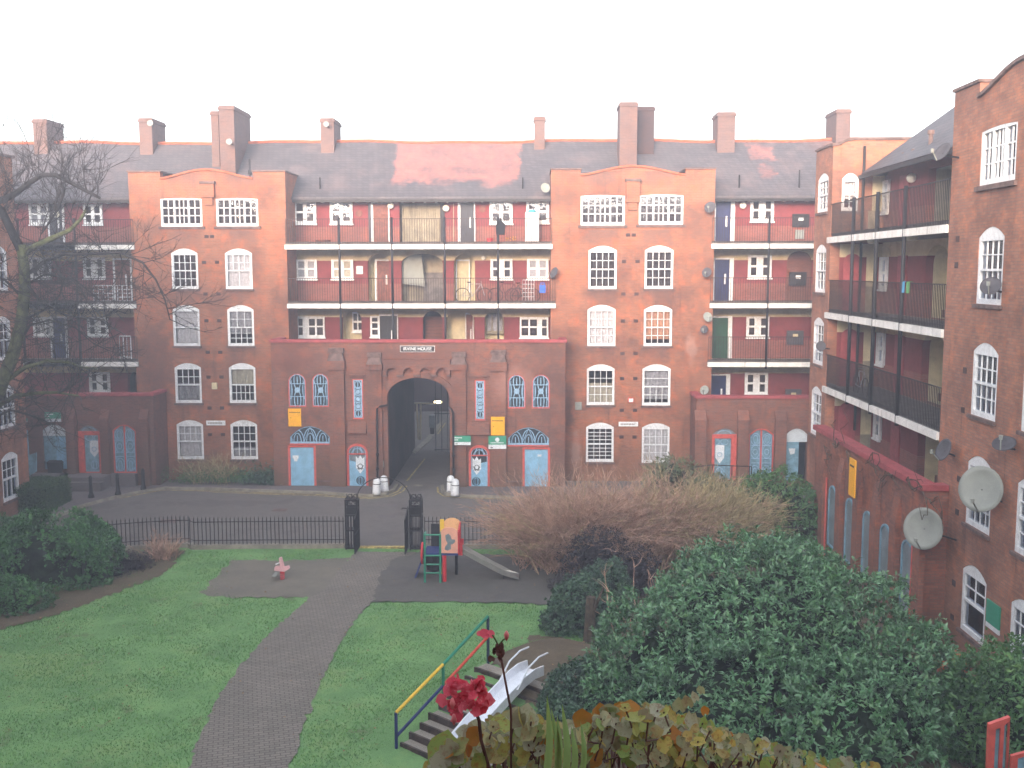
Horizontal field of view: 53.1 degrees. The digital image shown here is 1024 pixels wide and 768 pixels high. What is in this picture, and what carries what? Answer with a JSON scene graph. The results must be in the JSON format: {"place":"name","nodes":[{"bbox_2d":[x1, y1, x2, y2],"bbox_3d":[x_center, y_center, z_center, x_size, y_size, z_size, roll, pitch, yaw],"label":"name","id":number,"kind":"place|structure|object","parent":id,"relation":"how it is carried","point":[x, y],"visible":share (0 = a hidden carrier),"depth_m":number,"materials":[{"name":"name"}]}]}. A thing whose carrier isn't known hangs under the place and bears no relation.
{"place":"outdoors","nodes":[
{"label":"outdoors","id":0,"kind":"place"},
{"bbox_2d":[0,485,393,524],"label":"pavement","id":1,"kind":"structure","parent":0,"point":[79,497],"depth_m":46.59,"materials":[{"name":"grey concrete"}]},
{"bbox_2d":[15,473,72,512],"bbox_3d":[-22.052,4.644,43.277,6.195,1.454,2.548,0,6,1],"label":"clipped hedge","id":2,"kind":"object","parent":1,"relation":"on","point":[45,492],"visible":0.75,"depth_m":42.54,"materials":[{"name":"green plant"}]},
{"bbox_2d":[0,93,244,459],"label":"bare tree","id":3,"kind":"object","parent":1,"relation":"on","point":[22,319],"visible":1,"depth_m":36.98,"materials":[{"name":"brown plant"}]},
{"bbox_2d":[199,557,349,597],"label":"rubber ground","id":4,"kind":"structure","parent":0,"point":[254,577],"depth_m":33.30,"materials":[{"name":"grey rubber"}]},
{"bbox_2d":[188,551,415,767],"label":"path","id":5,"kind":"structure","parent":0,"point":[251,726],"depth_m":25.15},
{"bbox_2d":[0,548,814,767],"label":"lawn","id":6,"kind":"structure","parent":0,"point":[400,757],"depth_m":25.80,"materials":[{"name":"green plant"}]},
{"bbox_2d":[0,549,184,629],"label":"planting bed","id":7,"kind":"object","parent":6,"relation":"on","point":[79,597],"visible":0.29,"depth_m":31.95,"materials":[{"name":"brown soil"}]},
{"bbox_2d":[0,572,59,617],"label":"laurel bush","id":8,"kind":"object","parent":7,"relation":"on","point":[14,601],"visible":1,"depth_m":30.13,"materials":[{"name":"green plant"}]},
{"bbox_2d":[0,506,128,591],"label":"laurel hedge","id":9,"kind":"object","parent":7,"relation":"on","point":[76,554],"visible":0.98,"depth_m":32.44,"materials":[{"name":"green plant"}]},
{"bbox_2d":[106,547,157,577],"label":"shrub","id":10,"kind":"object","parent":7,"relation":"on","point":[134,562],"visible":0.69,"depth_m":34.36,"materials":[{"name":"purple plant"}]},
{"bbox_2d":[129,527,189,561],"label":"bare shrub","id":11,"kind":"object","parent":7,"relation":"on","point":[170,550],"visible":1,"depth_m":35.53,"materials":[{"name":"brown plant"}]},
{"bbox_2d":[63,516,344,549],"bbox_3d":[-13.553,5.517,35.733,15.150,1.200,2.464,-2,7,-19],"label":"garden railing","id":12,"kind":"object","parent":6,"relation":"on","point":[251,545],"visible":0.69,"depth_m":37.01,"materials":[{"name":"metal"}]},
{"bbox_2d":[400,663,598,767],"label":"mound steps","id":13,"kind":"structure","parent":6,"relation":"on","point":[436,723],"depth_m":21.92,"materials":[{"name":"grey concrete"}]},
{"bbox_2d":[394,615,489,748],"bbox_3d":[-1.490,6.537,22.498,0.072,2.292,2.920,6,9,41],"label":"handrail","id":14,"kind":"object","parent":13,"relation":"on","point":[431,676],"visible":0.8,"depth_m":22.41,"materials":[{"name":"metal"}]},
{"bbox_2d":[452,646,547,737],"bbox_3d":[-0.416,6.895,21.420,0.580,1.937,3.000,6,9,41],"label":"embankment slide","id":15,"kind":"object","parent":13,"relation":"on","point":[520,676],"visible":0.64,"depth_m":21.80,"materials":[{"name":"white metal"}]},
{"bbox_2d":[491,635,602,706],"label":"bare earth","id":16,"kind":"structure","parent":6,"relation":"on","point":[560,650],"depth_m":24.13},
{"bbox_2d":[583,587,603,644],"bbox_3d":[2.149,6.217,27.133,0.571,1.793,0.339,0,6,1],"label":"tree stump","id":17,"kind":"object","parent":16,"relation":"on","point":[592,602],"visible":0.78,"depth_m":27.02,"materials":[{"name":"brown wood"}]},
{"bbox_2d":[438,449,797,574],"bbox_3d":[3.822,4.178,35.104,12.576,3.975,8.463,-2,7,-20],"label":"bare shrub","id":18,"kind":"object","parent":6,"relation":"on","point":[537,531],"visible":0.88,"depth_m":34.05,"materials":[{"name":"brown plant"}]},
{"bbox_2d":[561,561,984,767],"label":"planting bed","id":19,"kind":"object","parent":6,"relation":"on","point":[954,764],"visible":0.02,"depth_m":26.79,"materials":[{"name":"green plant"}]},
{"bbox_2d":[534,654,612,721],"bbox_3d":[1.169,6.754,21.185,1.900,2.100,2.548,6,9,42],"label":"ivy mound","id":20,"kind":"object","parent":19,"relation":"on","point":[569,694],"visible":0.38,"depth_m":20.94,"materials":[{"name":"green plant"}]},
{"bbox_2d":[538,555,639,637],"bbox_3d":[2.179,5.941,28.896,3.286,2.012,2.303,-4,7,-28],"label":"ivy bush","id":21,"kind":"object","parent":19,"relation":"on","point":[565,617],"visible":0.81,"depth_m":28.46,"materials":[{"name":"green plant"}]},
{"bbox_2d":[546,524,661,595],"bbox_3d":[2.912,5.517,32.065,3.678,2.160,2.892,0,6,1],"label":"purple shrub","id":22,"kind":"object","parent":19,"relation":"on","point":[638,572],"visible":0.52,"depth_m":31.78,"materials":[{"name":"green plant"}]},
{"bbox_2d":[568,522,969,767],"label":"laurel bush","id":23,"kind":"object","parent":19,"relation":"on","point":[787,634],"visible":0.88,"depth_m":20.22,"materials":[{"name":"green plant"}]},
{"bbox_2d":[927,627,1023,767],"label":"green shrub","id":24,"kind":"object","parent":19,"relation":"on","point":[995,691],"visible":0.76,"depth_m":18.82,"materials":[{"name":"green plant"}]},
{"bbox_2d":[985,715,1023,767],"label":"red gate","id":25,"kind":"structure","parent":6,"relation":"on","point":[996,743],"depth_m":12.95,"materials":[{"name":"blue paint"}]},
{"bbox_2d":[370,552,561,604],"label":"rubber ground","id":26,"kind":"structure","parent":0,"point":[473,580],"depth_m":32.80,"materials":[{"name":"grey rubber"}]},
{"bbox_2d":[414,518,518,582],"bbox_3d":[-1.490,5.411,33.264,3.440,1.933,1.045,0,6,1],"label":"toddler slide","id":27,"kind":"object","parent":26,"relation":"on","point":[446,538],"visible":1,"depth_m":33.06,"materials":[{"name":"orange plastic"}]},
{"bbox_2d":[41,411,948,658],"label":"road","id":28,"kind":"structure","parent":0,"point":[431,474],"depth_m":43.00,"materials":[{"name":"grey asphalt"}]},
{"bbox_2d":[0,153,28,517],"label":"apartment wing","id":29,"kind":"structure","parent":28,"relation":"on","point":[14,469],"depth_m":41.60,"materials":[{"name":"brown brick"}]},
{"bbox_2d":[1,452,19,505],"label":"window","id":30,"kind":"structure","parent":29,"relation":"in","point":[10,479],"depth_m":41.73,"materials":[{"name":"white paint"}]},
{"bbox_2d":[172,446,249,484],"bbox_3d":[-14.117,3.802,48.406,4.262,1.797,2.740,0,6,1],"label":"bare shrub","id":31,"kind":"object","parent":28,"relation":"on","point":[213,467],"visible":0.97,"depth_m":48.24,"materials":[{"name":"brown plant"}]},
{"bbox_2d":[33,484,398,521],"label":"kerb","id":32,"kind":"structure","parent":28,"relation":"on","point":[393,489],"depth_m":46.25,"materials":[{"name":"concrete"}]},
{"bbox_2d":[158,462,273,484],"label":"border plants","id":33,"kind":"object","parent":28,"relation":"on","point":[220,478],"visible":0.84,"depth_m":48.19,"materials":[{"name":"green plant"}]},
{"bbox_2d":[344,477,422,553],"bbox_3d":[-4.617,4.694,36.465,2.765,2.647,1.348,0,6,1],"label":"garden gateway","id":34,"kind":"object","parent":28,"relation":"on","point":[415,511],"visible":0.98,"depth_m":36.72,"materials":[{"name":"black metal"}]},
{"bbox_2d":[0,102,854,490],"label":"apartment building","id":35,"kind":"structure","parent":28,"relation":"on","point":[636,238],"depth_m":48.44,"materials":[{"name":"brick"}]},
{"bbox_2d":[43,425,66,468],"bbox_3d":[-21.177,2.911,47.594,1.105,2.110,0.070,0,6,1],"label":"blue double door","id":36,"kind":"structure","parent":35,"relation":"in","point":[50,452],"depth_m":47.57,"materials":[{"name":"paint"}]},
{"bbox_2d":[77,426,100,472],"bbox_3d":[-19.527,3.020,47.520,1.096,2.226,0.170,0,6,1],"label":"red framed door","id":37,"kind":"structure","parent":35,"relation":"in","point":[89,454],"depth_m":47.50,"materials":[{"name":"blue paint"}]},
{"bbox_2d":[112,425,136,472],"bbox_3d":[-17.922,2.991,47.518,1.079,2.272,0.140,0,6,1],"label":"tracery double door","id":38,"kind":"structure","parent":35,"relation":"in","point":[124,436],"depth_m":47.50,"materials":[{"name":"blue paint"}]},
{"bbox_2d":[158,198,204,228],"bbox_3d":[-15.448,-7.977,48.014,2.181,1.435,0.380,0,6,1],"label":"window","id":39,"kind":"structure","parent":35,"relation":"in","point":[178,213],"depth_m":47.99,"materials":[{"name":"white paint"}]},
{"bbox_2d":[171,249,199,290],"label":"window","id":40,"kind":"structure","parent":35,"relation":"in","point":[187,259],"depth_m":48.32,"materials":[{"name":"white paint"}]},
{"bbox_2d":[172,305,201,347],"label":"window","id":41,"kind":"structure","parent":35,"relation":"in","point":[186,337],"depth_m":48.64,"materials":[{"name":"white paint"}]},
{"bbox_2d":[174,363,203,404],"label":"window","id":42,"kind":"structure","parent":35,"relation":"in","point":[189,393],"depth_m":48.90,"materials":[{"name":"white paint"}]},
{"bbox_2d":[176,420,204,460],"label":"window","id":43,"kind":"structure","parent":35,"relation":"in","point":[190,432],"depth_m":49.24,"materials":[{"name":"white paint"}]},
{"bbox_2d":[214,198,260,228],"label":"window","id":44,"kind":"structure","parent":35,"relation":"in","point":[231,213],"depth_m":47.92,"materials":[{"name":"white paint"}]},
{"bbox_2d":[224,249,253,290],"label":"window","id":45,"kind":"structure","parent":35,"relation":"in","point":[239,261],"depth_m":48.27,"materials":[{"name":"white paint"}]},
{"bbox_2d":[226,305,255,347],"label":"window","id":46,"kind":"structure","parent":35,"relation":"in","point":[242,319],"depth_m":48.55,"materials":[{"name":"white paint"}]},
{"bbox_2d":[228,363,257,404],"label":"window","id":47,"kind":"structure","parent":35,"relation":"in","point":[240,374],"depth_m":48.84,"materials":[{"name":"white paint"}]},
{"bbox_2d":[230,420,258,460],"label":"window","id":48,"kind":"structure","parent":35,"relation":"in","point":[251,453],"depth_m":49.11,"materials":[{"name":"white paint"}]},
{"bbox_2d":[288,374,305,406],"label":"screen window","id":49,"kind":"structure","parent":35,"relation":"in","point":[296,382],"depth_m":47.02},
{"bbox_2d":[288,445,316,485],"bbox_3d":[-9.688,3.818,47.399,1.288,1.989,0.165,0,6,1],"label":"blue door","id":50,"kind":"structure","parent":35,"relation":"in","point":[301,459],"depth_m":47.36,"materials":[{"name":"paint"}]},
{"bbox_2d":[295,202,316,224],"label":"window","id":51,"kind":"structure","parent":35,"relation":"in","point":[303,210],"depth_m":49.70,"materials":[{"name":"white paint"}]},
{"bbox_2d":[290,426,329,444],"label":"screen window","id":52,"kind":"structure","parent":35,"relation":"in","point":[309,434],"depth_m":47.25,"materials":[{"name":"blue paint"}]},
{"bbox_2d":[298,316,325,338],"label":"window","id":53,"kind":"structure","parent":35,"relation":"in","point":[309,327],"depth_m":50.31,"materials":[{"name":"white paint"}]},
{"bbox_2d":[312,374,328,406],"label":"screen window","id":54,"kind":"structure","parent":35,"relation":"in","point":[320,385],"depth_m":47.00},
{"bbox_2d":[329,202,353,224],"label":"window","id":55,"kind":"structure","parent":35,"relation":"in","point":[342,210],"depth_m":49.65,"materials":[{"name":"white paint"}]},
{"bbox_2d":[347,444,367,485],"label":"ornamental door","id":56,"kind":"structure","parent":35,"relation":"in","point":[357,454],"depth_m":47.33,"materials":[{"name":"blue paint"}]},
{"bbox_2d":[371,202,389,241],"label":"door","id":57,"kind":"structure","parent":35,"relation":"in","point":[378,210],"depth_m":49.66,"materials":[{"name":"red wood"}]},
{"bbox_2d":[375,259,389,300],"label":"door","id":58,"kind":"structure","parent":35,"relation":"in","point":[381,265],"depth_m":50.70,"materials":[{"name":"red wood"}]},
{"bbox_2d":[456,259,469,300],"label":"door","id":59,"kind":"structure","parent":35,"relation":"in","point":[462,265],"depth_m":50.59,"materials":[{"name":"white paint"}]},
{"bbox_2d":[458,202,474,241],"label":"door","id":60,"kind":"structure","parent":35,"relation":"in","point":[465,209],"depth_m":49.56,"materials":[{"name":"white paint"}]},
{"bbox_2d":[469,445,489,485],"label":"ornamental door","id":61,"kind":"structure","parent":35,"relation":"in","point":[479,455],"depth_m":47.21,"materials":[{"name":"blue paint"}]},
{"bbox_2d":[508,375,524,407],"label":"screen window","id":62,"kind":"structure","parent":35,"relation":"in","point":[516,383],"depth_m":46.81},
{"bbox_2d":[508,428,548,446],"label":"screen window","id":63,"kind":"structure","parent":35,"relation":"in","point":[525,436],"depth_m":47.02,"materials":[{"name":"blue paint"}]},
{"bbox_2d":[519,317,548,338],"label":"window","id":64,"kind":"structure","parent":35,"relation":"in","point":[530,327],"depth_m":50.08,"materials":[{"name":"white paint"}]},
{"bbox_2d":[523,447,549,485],"bbox_3d":[1.116,3.892,47.173,1.260,1.980,0.165,0,6,1],"label":"blue door","id":65,"kind":"structure","parent":35,"relation":"in","point":[533,457],"depth_m":47.12,"materials":[{"name":"paint"}]},
{"bbox_2d":[526,259,548,279],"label":"window","id":66,"kind":"structure","parent":35,"relation":"in","point":[536,268],"depth_m":49.76,"materials":[{"name":"white paint"}]},
{"bbox_2d":[532,375,549,407],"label":"screen window","id":67,"kind":"structure","parent":35,"relation":"in","point":[540,383],"depth_m":46.79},
{"bbox_2d":[585,423,614,463],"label":"window","id":68,"kind":"structure","parent":35,"relation":"in","point":[599,441],"depth_m":48.81,"materials":[{"name":"white paint"}]},
{"bbox_2d":[585,364,615,406],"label":"window","id":69,"kind":"structure","parent":35,"relation":"in","point":[600,394],"depth_m":48.48,"materials":[{"name":"white paint"}]},
{"bbox_2d":[586,305,616,347],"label":"window","id":70,"kind":"structure","parent":35,"relation":"in","point":[601,318],"depth_m":48.19,"materials":[{"name":"white paint"}]},
{"bbox_2d":[578,195,626,227],"bbox_3d":[4.205,-8.004,47.585,2.274,1.503,0.380,0,6,1],"label":"window","id":71,"kind":"structure","parent":35,"relation":"in","point":[597,211],"depth_m":47.67,"materials":[{"name":"white paint"}]},
{"bbox_2d":[587,246,617,290],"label":"window","id":72,"kind":"structure","parent":35,"relation":"in","point":[602,269],"depth_m":47.89,"materials":[{"name":"white paint"}]},
{"bbox_2d":[640,423,670,464],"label":"window","id":73,"kind":"structure","parent":35,"relation":"in","point":[655,436],"depth_m":48.77,"materials":[{"name":"white paint"}]},
{"bbox_2d":[641,364,671,407],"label":"window","id":74,"kind":"structure","parent":35,"relation":"in","point":[656,378],"depth_m":48.46,"materials":[{"name":"white paint"}]},
{"bbox_2d":[642,305,672,347],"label":"window","id":75,"kind":"structure","parent":35,"relation":"in","point":[656,317],"depth_m":48.13,"materials":[{"name":"white paint"}]},
{"bbox_2d":[643,246,673,290],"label":"window","id":76,"kind":"structure","parent":35,"relation":"in","point":[658,259],"depth_m":47.84,"materials":[{"name":"white paint"}]},
{"bbox_2d":[636,195,685,226],"bbox_3d":[6.899,-8.022,47.524,2.281,1.490,0.380,0,6,1],"label":"window","id":77,"kind":"structure","parent":35,"relation":"in","point":[654,210],"depth_m":47.61,"materials":[{"name":"white paint"}]},
{"bbox_2d":[712,316,731,357],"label":"door","id":78,"kind":"structure","parent":35,"relation":"in","point":[721,325],"depth_m":49.92,"materials":[{"name":"white paint"}]},
{"bbox_2d":[713,258,733,299],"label":"door","id":79,"kind":"structure","parent":35,"relation":"in","point":[723,267],"depth_m":49.60,"materials":[{"name":"white paint"}]},
{"bbox_2d":[711,429,736,480],"bbox_3d":[9.684,3.234,46.911,1.125,2.430,0.170,0,6,1],"label":"red framed door","id":80,"kind":"structure","parent":35,"relation":"in","point":[724,441],"depth_m":46.88,"materials":[{"name":"blue paint"}]},
{"bbox_2d":[714,201,734,240],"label":"door","id":81,"kind":"structure","parent":35,"relation":"in","point":[724,210],"depth_m":49.30,"materials":[{"name":"white paint"}]},
{"bbox_2d":[744,373,767,394],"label":"window","id":82,"kind":"structure","parent":35,"relation":"in","point":[755,383],"depth_m":50.14,"materials":[{"name":"white paint"}]},
{"bbox_2d":[745,316,769,338],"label":"window","id":83,"kind":"structure","parent":35,"relation":"in","point":[755,325],"depth_m":49.82,"materials":[{"name":"white paint"}]},
{"bbox_2d":[747,255,772,279],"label":"window","id":84,"kind":"structure","parent":35,"relation":"in","point":[757,264],"depth_m":49.49,"materials":[{"name":"white paint"}]},
{"bbox_2d":[748,429,773,480],"bbox_3d":[11.375,3.227,46.909,1.130,2.429,0.140,0,6,1],"label":"tracery double door","id":85,"kind":"structure","parent":35,"relation":"in","point":[761,441],"depth_m":46.87,"materials":[{"name":"blue paint"}]},
{"bbox_2d":[749,201,774,222],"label":"window","id":86,"kind":"structure","parent":35,"relation":"in","point":[759,210],"depth_m":49.20,"materials":[{"name":"white paint"}]},
{"bbox_2d":[786,429,806,480],"bbox_3d":[12.982,3.199,47.097,0.973,2.427,0.570,0,6,1],"label":"blue door","id":87,"kind":"structure","parent":35,"relation":"in","point":[796,438],"depth_m":46.84,"materials":[{"name":"paint"}]},
{"bbox_2d":[414,378,449,410],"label":"street building","id":88,"kind":"structure","parent":28,"relation":"on","point":[424,390],"depth_m":72.68,"materials":[{"name":"brick"}]},
{"bbox_2d":[424,517,812,556],"bbox_3d":[3.711,5.393,36.623,13.792,1.200,0.428,0,6,4],"label":"garden railing","id":89,"kind":"object","parent":28,"relation":"on","point":[474,546],"visible":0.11,"depth_m":36.94,"materials":[{"name":"metal"}]},
{"bbox_2d":[637,452,738,501],"bbox_3d":[7.000,4.197,39.849,4.316,2.988,2.213,2,7,16],"label":"green shrub","id":90,"kind":"object","parent":28,"relation":"on","point":[677,468],"visible":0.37,"depth_m":39.65,"materials":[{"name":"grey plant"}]},
{"bbox_2d":[659,460,812,553],"bbox_3d":[7.291,4.398,36.669,6.510,3.176,6.626,5,8,40],"label":"bare shrub","id":91,"kind":"object","parent":28,"relation":"on","point":[774,519],"visible":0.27,"depth_m":35.83,"materials":[{"name":"brown plant"}]},
{"bbox_2d":[736,463,817,545],"bbox_3d":[10.078,4.435,37.988,3.313,2.974,3.147,0,6,1],"label":"green bush","id":92,"kind":"object","parent":28,"relation":"on","point":[808,513],"visible":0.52,"depth_m":37.43,"materials":[{"name":"green plant"}]},
{"bbox_2d":[806,54,1023,675],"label":"apartment wing","id":93,"kind":"structure","parent":28,"relation":"on","point":[935,354],"depth_m":28.68,"materials":[{"name":"brown brick"}]},
{"bbox_2d":[812,245,825,294],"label":"window","id":94,"kind":"structure","parent":93,"relation":"in","point":[821,251],"depth_m":39.05,"materials":[{"name":"white paint"}]},
{"bbox_2d":[840,173,858,213],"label":"window","id":95,"kind":"structure","parent":93,"relation":"in","point":[848,180],"depth_m":37.37,"materials":[{"name":"white paint"}]},
{"bbox_2d":[903,507,956,549],"bbox_3d":[10.768,3.708,26.134,1.303,1.062,0.823,0,6,1],"label":"satellite dish","id":96,"kind":"object","parent":93,"relation":"attached to","point":[925,532],"visible":0.98,"depth_m":26.29,"materials":[{"name":"grey metal"}]},
{"bbox_2d":[956,565,986,650],"bbox_3d":[11.418,5.437,25.335,0.190,1.890,1.500,0,6,1],"label":"window","id":97,"kind":"structure","parent":93,"relation":"in","point":[974,585],"depth_m":25.48,"materials":[{"name":"white paint"}]},
{"bbox_2d":[961,456,989,540],"bbox_3d":[11.415,2.704,25.028,0.190,1.890,1.500,0,6,1],"label":"window","id":98,"kind":"structure","parent":93,"relation":"in","point":[979,520],"depth_m":25.09,"materials":[{"name":"white paint"}]},
{"bbox_2d":[958,466,1003,511],"bbox_3d":[10.884,2.433,23.577,0.969,1.051,0.823,0,6,1],"label":"satellite dish","id":99,"kind":"object","parent":93,"relation":"attached to","point":[980,488],"visible":1,"depth_m":23.71,"materials":[{"name":"grey metal"}]},
{"bbox_2d":[966,343,997,425],"bbox_3d":[11.411,-0.039,24.720,0.190,1.910,1.500,0,6,1],"label":"window","id":100,"kind":"structure","parent":93,"relation":"in","point":[984,386],"depth_m":24.79,"materials":[{"name":"white paint"}]},
{"bbox_2d":[972,227,1004,308],"bbox_3d":[11.407,-2.772,24.413,0.190,1.930,1.500,0,6,1],"label":"window","id":101,"kind":"structure","parent":93,"relation":"in","point":[991,243],"depth_m":24.49,"materials":[{"name":"white paint"}]},
{"bbox_2d":[974,122,1017,191],"bbox_3d":[11.396,-5.317,24.002,0.200,1.460,2.110,0,6,1],"label":"window","id":102,"kind":"structure","parent":93,"relation":"in","point":[999,143],"depth_m":24.07,"materials":[{"name":"white paint"}]},
{"bbox_2d":[1009,479,1023,561],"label":"window","id":103,"kind":"structure","parent":93,"relation":"in","point":[1019,536],"depth_m":22.98,"materials":[{"name":"white paint"}]},
{"bbox_2d":[1009,599,1023,658],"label":"window","id":104,"kind":"structure","parent":93,"relation":"in","point":[1017,605],"depth_m":23.15,"materials":[{"name":"white paint"}]},
{"bbox_2d":[0,0,1023,141],"label":"sky","id":105,"kind":"structure","parent":0,"point":[402,70],"materials":[{"name":"white"}]},
{"bbox_2d":[440,486,805,500],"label":"pavement","id":106,"kind":"structure","parent":0,"point":[481,490],"depth_m":46.33,"materials":[{"name":"grey concrete"}]},
{"bbox_2d":[423,686,880,767],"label":"trailing plant","id":107,"kind":"object","parent":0,"point":[630,733],"visible":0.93,"depth_m":2.59,"materials":[{"name":"green plant"}]},
{"bbox_2d":[435,673,495,767],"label":"red flower","id":108,"kind":"object","parent":107,"relation":"attached to","point":[468,695],"visible":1,"depth_m":2.40,"materials":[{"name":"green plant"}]},
{"bbox_2d":[476,629,511,767],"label":"budding stalk","id":109,"kind":"object","parent":107,"relation":"on","point":[498,650],"visible":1,"depth_m":2.38,"materials":[{"name":"red plant"}]},
{"bbox_2d":[544,697,586,767],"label":"bulb plant","id":110,"kind":"object","parent":107,"relation":"attached to","point":[561,754],"visible":1,"depth_m":2.42,"materials":[{"name":"green plant"}]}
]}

